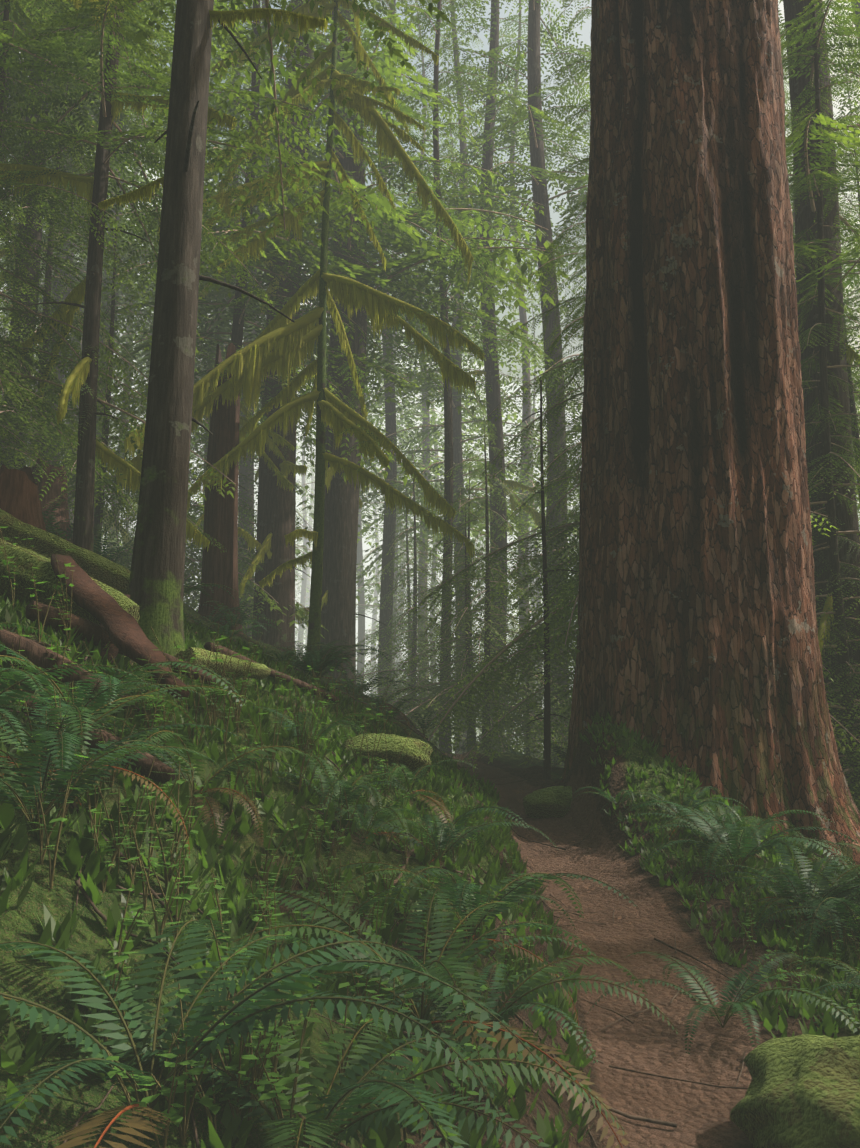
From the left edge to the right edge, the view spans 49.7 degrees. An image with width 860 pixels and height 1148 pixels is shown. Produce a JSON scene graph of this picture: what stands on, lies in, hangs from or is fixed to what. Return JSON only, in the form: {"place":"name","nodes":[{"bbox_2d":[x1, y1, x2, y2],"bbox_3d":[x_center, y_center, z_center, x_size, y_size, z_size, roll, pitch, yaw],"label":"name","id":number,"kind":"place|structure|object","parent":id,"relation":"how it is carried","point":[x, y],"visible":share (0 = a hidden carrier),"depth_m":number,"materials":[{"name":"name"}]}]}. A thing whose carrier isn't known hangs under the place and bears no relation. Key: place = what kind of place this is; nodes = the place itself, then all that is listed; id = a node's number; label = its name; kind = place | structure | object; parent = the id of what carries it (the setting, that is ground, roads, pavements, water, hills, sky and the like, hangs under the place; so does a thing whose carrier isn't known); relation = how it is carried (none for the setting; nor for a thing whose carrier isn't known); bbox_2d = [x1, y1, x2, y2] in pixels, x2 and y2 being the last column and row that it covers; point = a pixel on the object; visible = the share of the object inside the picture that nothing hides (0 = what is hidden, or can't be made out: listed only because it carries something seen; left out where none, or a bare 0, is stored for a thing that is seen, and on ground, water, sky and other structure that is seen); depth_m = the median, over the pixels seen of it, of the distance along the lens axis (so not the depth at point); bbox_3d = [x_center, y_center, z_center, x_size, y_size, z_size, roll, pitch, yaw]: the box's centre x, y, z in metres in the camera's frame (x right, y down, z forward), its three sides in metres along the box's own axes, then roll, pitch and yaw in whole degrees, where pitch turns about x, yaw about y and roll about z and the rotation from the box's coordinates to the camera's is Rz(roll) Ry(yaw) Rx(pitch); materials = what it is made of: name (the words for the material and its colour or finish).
{"place":"outdoors","nodes":[
{"label":"outdoors","id":0,"kind":"place"},
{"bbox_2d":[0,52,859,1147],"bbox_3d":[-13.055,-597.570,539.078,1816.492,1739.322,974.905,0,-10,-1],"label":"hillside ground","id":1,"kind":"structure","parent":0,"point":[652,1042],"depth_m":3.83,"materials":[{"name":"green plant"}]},
{"bbox_2d":[0,342,339,783],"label":"wood","id":2,"kind":"object","parent":1,"relation":"on","point":[120,629],"visible":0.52,"depth_m":7.64,"materials":[{"name":"brown wood"}]},
{"bbox_2d":[0,526,859,1147],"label":"plants","id":3,"kind":"object","parent":1,"relation":"on","point":[180,872],"visible":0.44,"depth_m":3.35,"materials":[{"name":"green plant"}]},
{"bbox_2d":[0,0,859,811],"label":"tree foliage","id":4,"kind":"object","parent":1,"relation":"on","point":[72,34],"visible":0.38,"depth_m":15.60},
{"bbox_2d":[0,499,859,1147],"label":"ferns","id":5,"kind":"object","parent":1,"relation":"on","point":[836,899],"visible":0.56,"depth_m":2.64,"materials":[{"name":"green plant"}]},
{"bbox_2d":[0,0,859,809],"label":"background trees","id":6,"kind":"object","parent":1,"relation":"on","point":[156,578],"visible":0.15,"depth_m":14.46,"materials":[{"name":"brown plant"}]},
{"bbox_2d":[0,508,859,1147],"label":"mossy logs and hummocks","id":7,"kind":"object","parent":1,"relation":"on","point":[802,1090],"visible":0.67,"depth_m":3.04,"materials":[{"name":"green plant"}]},
{"bbox_2d":[2,616,858,1147],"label":"fallen twigs and branches","id":8,"kind":"object","parent":1,"relation":"on","point":[156,896],"visible":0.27,"depth_m":3.50,"materials":[{"name":"brown wood"}]},
{"bbox_2d":[561,0,859,868],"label":"tree trunk","id":9,"kind":"object","parent":1,"relation":"on","point":[697,644],"visible":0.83,"depth_m":9.17,"materials":[{"name":"brown plant"}]},
{"bbox_2d":[99,0,859,461],"label":"sky","id":10,"kind":"structure","parent":0,"point":[585,33],"materials":[{"name":"white"}]}
]}

